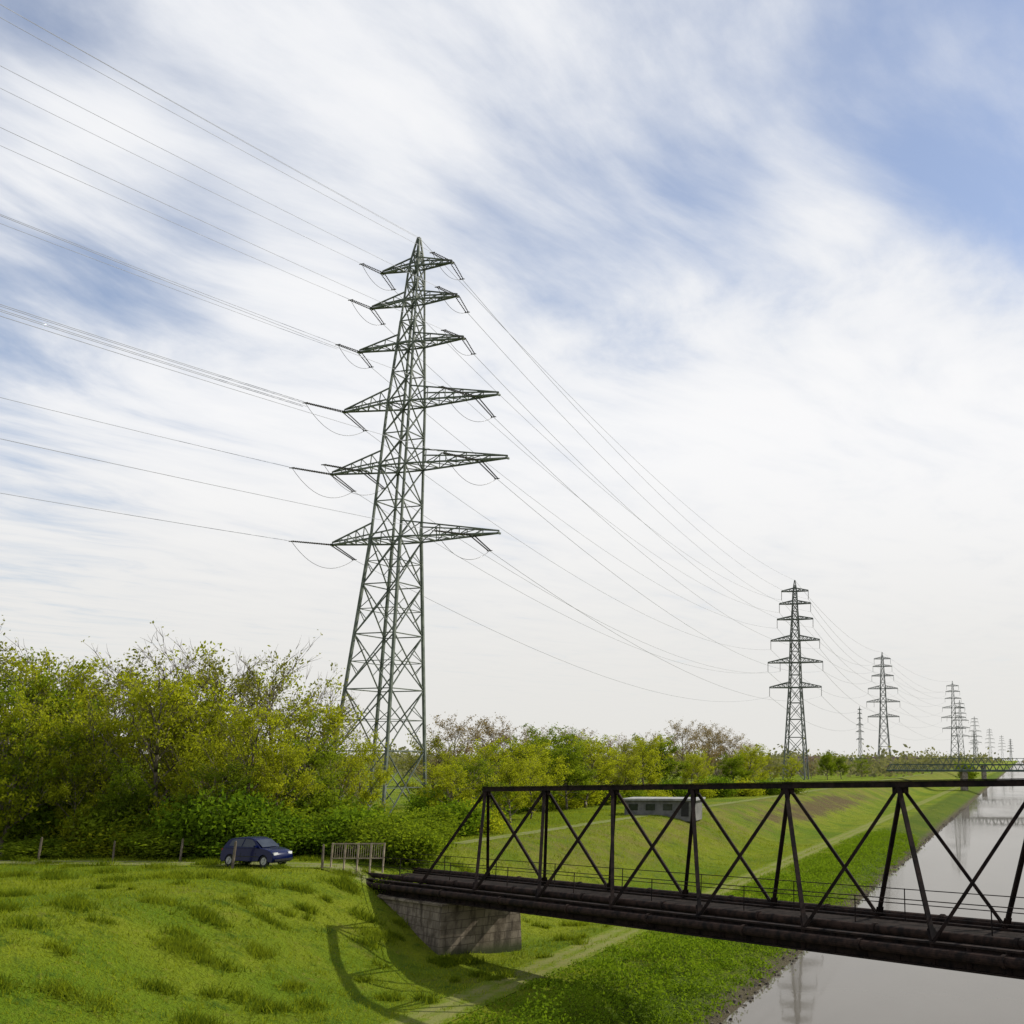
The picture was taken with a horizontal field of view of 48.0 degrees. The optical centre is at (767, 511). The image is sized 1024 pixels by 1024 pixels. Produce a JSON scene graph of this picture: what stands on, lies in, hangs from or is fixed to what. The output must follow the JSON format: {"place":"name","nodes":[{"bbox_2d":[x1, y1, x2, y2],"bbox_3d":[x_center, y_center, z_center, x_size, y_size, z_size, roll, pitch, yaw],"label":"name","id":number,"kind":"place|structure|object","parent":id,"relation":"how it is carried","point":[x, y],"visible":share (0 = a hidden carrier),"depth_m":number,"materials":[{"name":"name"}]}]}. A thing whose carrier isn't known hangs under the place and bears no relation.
{"place":"outdoors","nodes":[
{"label":"outdoors","id":0,"kind":"place"},
{"bbox_2d":[0,859,387,891],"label":"road","id":1,"kind":"structure","parent":0,"point":[351,866],"depth_m":61.24,"materials":[{"name":"grey asphalt"}]},
{"bbox_2d":[220,836,292,866],"bbox_3d":[-28.002,18.584,60.288,3.657,1.520,1.805,-4,-13,17],"label":"parked car","id":2,"kind":"object","parent":1,"relation":"on","point":[263,851],"visible":0.97,"depth_m":59.75,"materials":[{"name":"blue paint"}]},
{"bbox_2d":[330,843,384,872],"bbox_3d":[-22.300,18.788,59.761,2.873,1.550,0.082,0,-13,-2],"label":"railing","id":3,"kind":"object","parent":1,"relation":"on","point":[357,854],"visible":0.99,"depth_m":59.79,"materials":[{"name":"grey metal"}]},
{"bbox_2d":[0,761,1023,1023],"bbox_3d":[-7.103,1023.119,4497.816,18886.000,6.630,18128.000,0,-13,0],"label":"ground","id":4,"kind":"structure","parent":0,"point":[834,811],"depth_m":50.08,"materials":[{"name":"green plant"}]},
{"bbox_2d":[0,799,60,854],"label":"shrub","id":5,"kind":"object","parent":4,"relation":"on","point":[36,813],"visible":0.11,"depth_m":67.82,"materials":[{"name":"green plant"}]},
{"bbox_2d":[0,734,71,839],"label":"tree","id":6,"kind":"object","parent":4,"relation":"on","point":[23,782],"visible":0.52,"depth_m":67.46,"materials":[{"name":"green plant"}]},
{"bbox_2d":[0,615,78,726],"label":"tree","id":7,"kind":"object","parent":4,"relation":"on","point":[7,659],"visible":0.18,"depth_m":76.47,"materials":[{"name":"green plant"}]},
{"bbox_2d":[0,682,84,855],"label":"tree","id":8,"kind":"object","parent":4,"relation":"on","point":[12,815],"visible":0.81,"depth_m":67.68,"materials":[{"name":"green plant"}]},
{"bbox_2d":[0,835,87,859],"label":"shrub","id":9,"kind":"object","parent":4,"relation":"on","point":[21,848],"visible":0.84,"depth_m":64.76,"materials":[{"name":"green plant"}]},
{"bbox_2d":[0,641,88,788],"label":"tree","id":10,"kind":"object","parent":4,"relation":"on","point":[3,693],"visible":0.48,"depth_m":71.53,"materials":[{"name":"green plant"}]},
{"bbox_2d":[3,777,92,843],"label":"shrub","id":11,"kind":"object","parent":4,"relation":"on","point":[50,817],"visible":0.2,"depth_m":68.18,"materials":[{"name":"green plant"}]},
{"bbox_2d":[0,649,115,789],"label":"tree","id":12,"kind":"object","parent":4,"relation":"on","point":[78,685],"visible":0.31,"depth_m":74.26,"materials":[{"name":"green plant"}]},
{"bbox_2d":[3,630,121,764],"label":"tree","id":13,"kind":"object","parent":4,"relation":"on","point":[64,662],"visible":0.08,"depth_m":80.21,"materials":[{"name":"green plant"}]},
{"bbox_2d":[0,696,125,814],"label":"tree","id":14,"kind":"object","parent":4,"relation":"on","point":[70,738],"visible":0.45,"depth_m":68.75,"materials":[{"name":"green plant"}]},
{"bbox_2d":[1,656,125,782],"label":"tree","id":15,"kind":"object","parent":4,"relation":"on","point":[98,694],"visible":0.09,"depth_m":78.79,"materials":[{"name":"green plant"}]},
{"bbox_2d":[8,660,124,793],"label":"tree","id":16,"kind":"object","parent":4,"relation":"on","point":[81,667],"visible":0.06,"depth_m":77.26,"materials":[{"name":"green plant"}]},
{"bbox_2d":[33,790,104,845],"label":"shrub","id":17,"kind":"object","parent":4,"relation":"on","point":[59,826],"visible":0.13,"depth_m":67.79,"materials":[{"name":"green plant"}]},
{"bbox_2d":[29,741,120,853],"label":"tree","id":18,"kind":"object","parent":4,"relation":"on","point":[63,788],"visible":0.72,"depth_m":67.88,"materials":[{"name":"green plant"}]},
{"bbox_2d":[44,836,133,857],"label":"shrub","id":19,"kind":"object","parent":4,"relation":"on","point":[81,849],"visible":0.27,"depth_m":65.57,"materials":[{"name":"green plant"}]},
{"bbox_2d":[59,787,155,857],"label":"shrub","id":20,"kind":"object","parent":4,"relation":"on","point":[94,824],"visible":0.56,"depth_m":66.45,"materials":[{"name":"green plant"}]},
{"bbox_2d":[42,684,173,811],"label":"tree","id":21,"kind":"object","parent":4,"relation":"on","point":[82,726],"visible":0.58,"depth_m":69.91,"materials":[{"name":"green plant"}]},
{"bbox_2d":[41,636,185,794],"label":"tree","id":22,"kind":"object","parent":4,"relation":"on","point":[130,670],"visible":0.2,"depth_m":77.70,"materials":[{"name":"green plant"}]},
{"bbox_2d":[71,818,156,857],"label":"shrub","id":23,"kind":"object","parent":4,"relation":"on","point":[127,830],"visible":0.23,"depth_m":65.88,"materials":[{"name":"green plant"}]},
{"bbox_2d":[79,809,157,857],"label":"shrub","id":24,"kind":"object","parent":4,"relation":"on","point":[105,844],"visible":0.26,"depth_m":65.78,"materials":[{"name":"green plant"}]},
{"bbox_2d":[90,753,159,833],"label":"tree","id":25,"kind":"object","parent":4,"relation":"on","point":[125,777],"visible":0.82,"depth_m":67.35,"materials":[{"name":"green plant"}]},
{"bbox_2d":[110,821,208,859],"bbox_3d":[-35.736,19.557,65.579,6.947,2.188,5.758,-10,-16,36],"label":"shrub","id":26,"kind":"object","parent":4,"relation":"on","point":[154,844],"visible":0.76,"depth_m":64.42,"materials":[{"name":"green plant"}]},
{"bbox_2d":[77,640,252,820],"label":"tree","id":27,"kind":"object","parent":4,"relation":"on","point":[150,698],"visible":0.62,"depth_m":69.97,"materials":[{"name":"green plant"}]},
{"bbox_2d":[98,665,233,793],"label":"tree","id":28,"kind":"object","parent":4,"relation":"on","point":[198,671],"visible":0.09,"depth_m":78.48,"materials":[{"name":"green plant"}]},
{"bbox_2d":[112,621,264,787],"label":"tree","id":29,"kind":"object","parent":4,"relation":"on","point":[209,661],"visible":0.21,"depth_m":79.78,"materials":[{"name":"green plant"}]},
{"bbox_2d":[108,665,280,810],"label":"tree","id":30,"kind":"object","parent":4,"relation":"on","point":[212,721],"visible":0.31,"depth_m":72.59,"materials":[{"name":"green plant"}]},
{"bbox_2d":[147,726,245,825],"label":"tree","id":31,"kind":"object","parent":4,"relation":"on","point":[170,778],"visible":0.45,"depth_m":69.08,"materials":[{"name":"green plant"}]},
{"bbox_2d":[126,634,267,783],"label":"tree","id":32,"kind":"object","parent":4,"relation":"on","point":[213,676],"visible":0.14,"depth_m":82.63,"materials":[{"name":"green plant"}]},
{"bbox_2d":[149,787,264,857],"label":"shrub","id":33,"kind":"object","parent":4,"relation":"on","point":[180,818],"visible":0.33,"depth_m":65.06,"materials":[{"name":"green plant"}]},
{"bbox_2d":[169,741,273,818],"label":"tree","id":34,"kind":"object","parent":4,"relation":"on","point":[237,780],"visible":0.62,"depth_m":67.54,"materials":[{"name":"green plant"}]},
{"bbox_2d":[177,779,295,858],"bbox_3d":[-31.801,18.498,66.271,6.382,4.779,6.222,5,-14,-21],"label":"shrub","id":35,"kind":"object","parent":4,"relation":"on","point":[249,806],"visible":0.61,"depth_m":64.99,"materials":[{"name":"green plant"}]},
{"bbox_2d":[182,649,313,773],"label":"tree","id":36,"kind":"object","parent":4,"relation":"on","point":[254,696],"visible":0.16,"depth_m":81.05,"materials":[{"name":"green plant"}]},
{"bbox_2d":[192,824,309,859],"bbox_3d":[-30.804,19.548,65.420,6.222,2.136,6.382,9,-16,-35],"label":"shrub","id":37,"kind":"object","parent":4,"relation":"on","point":[281,841],"visible":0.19,"depth_m":64.40,"materials":[{"name":"green plant"}]},
{"bbox_2d":[185,674,324,808],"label":"tree","id":38,"kind":"object","parent":4,"relation":"on","point":[244,718],"visible":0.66,"depth_m":69.03,"materials":[{"name":"green plant"}]},
{"bbox_2d":[228,806,326,856],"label":"shrub","id":39,"kind":"object","parent":4,"relation":"on","point":[276,826],"visible":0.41,"depth_m":65.55,"materials":[{"name":"green plant"}]},
{"bbox_2d":[232,731,330,816],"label":"tree","id":40,"kind":"object","parent":4,"relation":"on","point":[302,784],"visible":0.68,"depth_m":69.91,"materials":[{"name":"green plant"}]},
{"bbox_2d":[214,629,351,780],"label":"tree","id":41,"kind":"object","parent":4,"relation":"on","point":[279,686],"visible":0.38,"depth_m":76.67,"materials":[{"name":"green plant"}]},
{"bbox_2d":[231,676,365,782],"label":"tree","id":42,"kind":"object","parent":4,"relation":"on","point":[333,719],"visible":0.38,"depth_m":77.63,"materials":[{"name":"green plant"}]},
{"bbox_2d":[262,711,357,814],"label":"tree","id":43,"kind":"object","parent":4,"relation":"on","point":[317,760],"visible":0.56,"depth_m":73.48,"materials":[{"name":"green plant"}]},
{"bbox_2d":[269,801,353,856],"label":"shrub","id":44,"kind":"object","parent":4,"relation":"on","point":[299,813],"visible":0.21,"depth_m":67.62,"materials":[{"name":"green plant"}]},
{"bbox_2d":[259,678,368,792],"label":"tree","id":45,"kind":"object","parent":4,"relation":"on","point":[343,697],"visible":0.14,"depth_m":82.95,"materials":[{"name":"green plant"}]},
{"bbox_2d":[288,779,377,816],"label":"shrub","id":46,"kind":"object","parent":4,"relation":"on","point":[338,803],"visible":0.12,"depth_m":74.53,"materials":[{"name":"green plant"}]},
{"bbox_2d":[292,701,382,799],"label":"tree","id":47,"kind":"object","parent":4,"relation":"on","point":[359,731],"visible":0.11,"depth_m":89.91,"materials":[{"name":"green plant"}]},
{"bbox_2d":[313,738,375,805],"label":"tree","id":48,"kind":"object","parent":4,"relation":"on","point":[354,764],"visible":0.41,"depth_m":78.60,"materials":[{"name":"green plant"}]},
{"bbox_2d":[298,801,396,857],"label":"shrub","id":49,"kind":"object","parent":4,"relation":"on","point":[328,838],"visible":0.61,"depth_m":66.71,"materials":[{"name":"green plant"}]},
{"bbox_2d":[329,729,393,813],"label":"tree","id":50,"kind":"object","parent":4,"relation":"on","point":[380,778],"visible":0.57,"depth_m":82.45,"materials":[{"name":"green plant"}]},
{"bbox_2d":[340,806,444,847],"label":"shrub","id":51,"kind":"object","parent":4,"relation":"on","point":[360,829],"visible":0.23,"depth_m":65.86,"materials":[{"name":"green plant"}]},
{"bbox_2d":[344,814,448,866],"bbox_3d":[-21.549,19.213,64.471,5.290,2.995,6.382,-7,-14,28],"label":"shrub","id":52,"kind":"object","parent":4,"relation":"on","point":[395,838],"visible":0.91,"depth_m":63.55,"materials":[{"name":"green plant"}]},
{"bbox_2d":[289,237,509,813],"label":"electricity pylon","id":53,"kind":"object","parent":4,"relation":"on","point":[419,257],"visible":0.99,"depth_m":110.75,"materials":[{"name":"metal"}]},
{"bbox_2d":[385,820,453,863],"bbox_3d":[-21.032,19.604,65.388,4.534,2.567,5.471,-9,-16,35],"label":"shrub","id":54,"kind":"object","parent":4,"relation":"on","point":[433,849],"visible":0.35,"depth_m":64.89,"materials":[{"name":"green plant"}]},
{"bbox_2d":[388,728,471,797],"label":"tree","id":55,"kind":"object","parent":4,"relation":"on","point":[428,751],"visible":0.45,"depth_m":112.24,"materials":[{"name":"green plant"}]},
{"bbox_2d":[396,782,471,814],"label":"shrub","id":56,"kind":"object","parent":4,"relation":"on","point":[418,803],"visible":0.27,"depth_m":100.11,"materials":[{"name":"green plant"}]},
{"bbox_2d":[406,802,468,836],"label":"shrub","id":57,"kind":"object","parent":4,"relation":"on","point":[447,814],"visible":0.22,"depth_m":80.61,"materials":[{"name":"green plant"}]},
{"bbox_2d":[415,814,463,849],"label":"shrub","id":58,"kind":"object","parent":4,"relation":"on","point":[435,827],"visible":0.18,"depth_m":71.26,"materials":[{"name":"green plant"}]},
{"bbox_2d":[401,761,495,808],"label":"tree","id":59,"kind":"object","parent":4,"relation":"on","point":[449,780],"visible":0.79,"depth_m":93.72,"materials":[{"name":"green plant"}]},
{"bbox_2d":[412,714,492,782],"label":"tree","id":60,"kind":"object","parent":4,"relation":"on","point":[463,730],"visible":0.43,"depth_m":136.26,"materials":[{"name":"green plant"}]},
{"bbox_2d":[413,795,495,836],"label":"shrub","id":61,"kind":"object","parent":4,"relation":"on","point":[476,813],"visible":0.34,"depth_m":84.25,"materials":[{"name":"green plant"}]},
{"bbox_2d":[438,744,512,807],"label":"tree","id":62,"kind":"object","parent":4,"relation":"on","point":[472,769],"visible":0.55,"depth_m":98.53,"materials":[{"name":"green plant"}]},
{"bbox_2d":[450,712,519,782],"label":"tree","id":63,"kind":"object","parent":4,"relation":"on","point":[489,728],"visible":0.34,"depth_m":146.19,"materials":[{"name":"brown plant"}]},
{"bbox_2d":[453,795,517,834],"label":"shrub","id":64,"kind":"object","parent":4,"relation":"on","point":[496,824],"visible":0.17,"depth_m":86.36,"materials":[{"name":"green plant"}]},
{"bbox_2d":[453,735,523,814],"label":"tree","id":65,"kind":"object","parent":4,"relation":"on","point":[493,758],"visible":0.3,"depth_m":103.42,"materials":[{"name":"green plant"}]},
{"bbox_2d":[471,726,531,783],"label":"tree","id":66,"kind":"object","parent":4,"relation":"on","point":[506,737],"visible":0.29,"depth_m":145.90,"materials":[{"name":"brown plant"}]},
{"bbox_2d":[476,756,548,822],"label":"tree","id":67,"kind":"object","parent":4,"relation":"on","point":[515,782],"visible":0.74,"depth_m":101.35,"materials":[{"name":"green plant"}]},
{"bbox_2d":[488,731,548,785],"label":"tree","id":68,"kind":"object","parent":4,"relation":"on","point":[514,750],"visible":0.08,"depth_m":137.49,"materials":[{"name":"green plant"}]},
{"bbox_2d":[511,755,559,818],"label":"tree","id":69,"kind":"object","parent":4,"relation":"on","point":[544,782],"visible":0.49,"depth_m":107.66,"materials":[{"name":"green plant"}]},
{"bbox_2d":[498,738,574,802],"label":"tree","id":70,"kind":"object","parent":4,"relation":"on","point":[539,752],"visible":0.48,"depth_m":121.28,"materials":[{"name":"green plant"}]},
{"bbox_2d":[522,722,588,792],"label":"tree","id":71,"kind":"object","parent":4,"relation":"on","point":[566,738],"visible":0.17,"depth_m":150.36,"materials":[{"name":"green plant"}]},
{"bbox_2d":[540,736,598,809],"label":"tree","id":72,"kind":"object","parent":4,"relation":"on","point":[578,776],"visible":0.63,"depth_m":128.43,"materials":[{"name":"green plant"}]},
{"bbox_2d":[142,738,1023,776],"bbox_3d":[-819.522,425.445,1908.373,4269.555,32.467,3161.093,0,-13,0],"label":"distant woodland","id":73,"kind":"object","parent":4,"relation":"on","point":[876,767],"visible":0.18,"depth_m":437.39,"materials":[{"name":"green plant"}]},
{"bbox_2d":[556,782,610,807],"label":"shrub","id":74,"kind":"object","parent":4,"relation":"on","point":[594,796],"visible":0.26,"depth_m":136.15,"materials":[{"name":"green plant"}]},
{"bbox_2d":[561,732,626,807],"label":"tree","id":75,"kind":"object","parent":4,"relation":"on","point":[606,772],"visible":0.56,"depth_m":134.98,"materials":[{"name":"green plant"}]},
{"bbox_2d":[587,735,644,785],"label":"tree","id":76,"kind":"object","parent":4,"relation":"on","point":[625,747],"visible":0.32,"depth_m":146.89,"materials":[{"name":"green plant"}]},
{"bbox_2d":[600,749,649,803],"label":"tree","id":77,"kind":"object","parent":4,"relation":"on","point":[626,771],"visible":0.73,"depth_m":144.78,"materials":[{"name":"green plant"}]},
{"bbox_2d":[612,734,676,783],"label":"tree","id":78,"kind":"object","parent":4,"relation":"on","point":[651,761],"visible":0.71,"depth_m":156.71,"materials":[{"name":"green plant"}]},
{"bbox_2d":[631,731,690,783],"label":"tree","id":79,"kind":"object","parent":4,"relation":"on","point":[668,771],"visible":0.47,"depth_m":170.77,"materials":[{"name":"green plant"}]},
{"bbox_2d":[623,797,705,820],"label":"shed","id":80,"kind":"structure","parent":4,"relation":"on","point":[665,806],"depth_m":115.58,"materials":[{"name":"metal"}]},
{"bbox_2d":[444,827,924,1023],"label":"bank vegetation","id":81,"kind":"object","parent":4,"relation":"on","point":[719,947],"visible":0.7,"depth_m":49.80,"materials":[{"name":"green plant"}]},
{"bbox_2d":[355,778,1023,979],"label":"truss bridge","id":82,"kind":"structure","parent":4,"relation":"on","point":[450,912],"depth_m":41.77,"materials":[{"name":"metal"}]},
{"bbox_2d":[663,719,717,779],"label":"tree","id":83,"kind":"object","parent":4,"relation":"on","point":[693,738],"visible":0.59,"depth_m":208.98,"materials":[{"name":"brown plant"}]},
{"bbox_2d":[381,767,1003,1023],"bbox_3d":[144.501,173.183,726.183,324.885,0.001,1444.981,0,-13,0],"label":"towpath","id":84,"kind":"structure","parent":4,"relation":"on","point":[437,1017],"depth_m":51.14,"materials":[{"name":"green plant"}]},
{"bbox_2d":[673,753,713,783],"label":"tree","id":85,"kind":"object","parent":4,"relation":"on","point":[695,766],"visible":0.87,"depth_m":175.93,"materials":[{"name":"green plant"}]},
{"bbox_2d":[677,748,716,782],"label":"tree","id":86,"kind":"object","parent":4,"relation":"on","point":[687,755],"visible":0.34,"depth_m":185.74,"materials":[{"name":"green plant"}]},
{"bbox_2d":[678,720,726,771],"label":"tree","id":87,"kind":"object","parent":4,"relation":"on","point":[713,741],"visible":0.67,"depth_m":225.06,"materials":[{"name":"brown plant"}]},
{"bbox_2d":[693,773,742,797],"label":"shrub","id":88,"kind":"object","parent":4,"relation":"on","point":[723,792],"visible":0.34,"depth_m":171.25,"materials":[{"name":"green plant"}]},
{"bbox_2d":[711,752,753,782],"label":"tree","id":89,"kind":"object","parent":4,"relation":"on","point":[727,769],"visible":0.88,"depth_m":194.70,"materials":[{"name":"green plant"}]},
{"bbox_2d":[714,732,752,779],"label":"tree","id":90,"kind":"object","parent":4,"relation":"on","point":[729,741],"visible":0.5,"depth_m":229.66,"materials":[{"name":"brown plant"}]},
{"bbox_2d":[731,776,767,796],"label":"shrub","id":91,"kind":"object","parent":4,"relation":"on","point":[750,792],"visible":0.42,"depth_m":176.25,"materials":[{"name":"green plant"}]},
{"bbox_2d":[729,743,773,781],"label":"tree","id":92,"kind":"object","parent":4,"relation":"on","point":[749,766],"visible":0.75,"depth_m":214.14,"materials":[{"name":"green plant"}]},
{"bbox_2d":[768,580,822,779],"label":"electricity pylon","id":93,"kind":"object","parent":4,"relation":"on","point":[791,662],"visible":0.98,"depth_m":334.36,"materials":[{"name":"metal"}]},
{"bbox_2d":[817,750,836,779],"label":"tree","id":94,"kind":"object","parent":4,"relation":"on","point":[830,767],"visible":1,"depth_m":321.77,"materials":[{"name":"green plant"}]},
{"bbox_2d":[710,808,965,1023],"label":"waterside stones","id":95,"kind":"object","parent":4,"relation":"on","point":[749,998],"visible":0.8,"depth_m":56.44,"materials":[{"name":"grey stone"}]},
{"bbox_2d":[866,652,899,755],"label":"electricity pylon","id":96,"kind":"object","parent":4,"relation":"on","point":[881,709],"visible":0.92,"depth_m":562.20,"materials":[{"name":"metal"}]},
{"bbox_2d":[842,758,1023,778],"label":"girder bridge","id":97,"kind":"structure","parent":4,"relation":"on","point":[983,775],"depth_m":536.00,"materials":[{"name":"green paint"}]},
{"bbox_2d":[941,681,965,763],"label":"electricity pylon","id":98,"kind":"object","parent":4,"relation":"on","point":[951,717],"visible":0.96,"depth_m":769.38,"materials":[{"name":"metal"}]},
{"bbox_2d":[886,764,1023,789],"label":"girder bridge","id":99,"kind":"structure","parent":4,"relation":"on","point":[963,774],"depth_m":344.19,"materials":[{"name":"green paint"}]},
{"bbox_2d":[0,0,1023,760],"label":"sky","id":100,"kind":"structure","parent":0,"point":[773,250],"materials":[{"name":"white"}]},
{"bbox_2d":[454,766,976,843],"bbox_3d":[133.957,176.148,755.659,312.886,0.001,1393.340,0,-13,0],"label":"gravel path","id":101,"kind":"structure","parent":0,"point":[533,831],"depth_m":101.76,"materials":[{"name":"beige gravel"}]},
{"bbox_2d":[722,761,1023,1023],"bbox_3d":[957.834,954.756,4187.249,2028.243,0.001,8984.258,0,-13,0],"label":"water","id":102,"kind":"structure","parent":0,"point":[807,987],"depth_m":55.24,"materials":[{"name":"grey liquid"}]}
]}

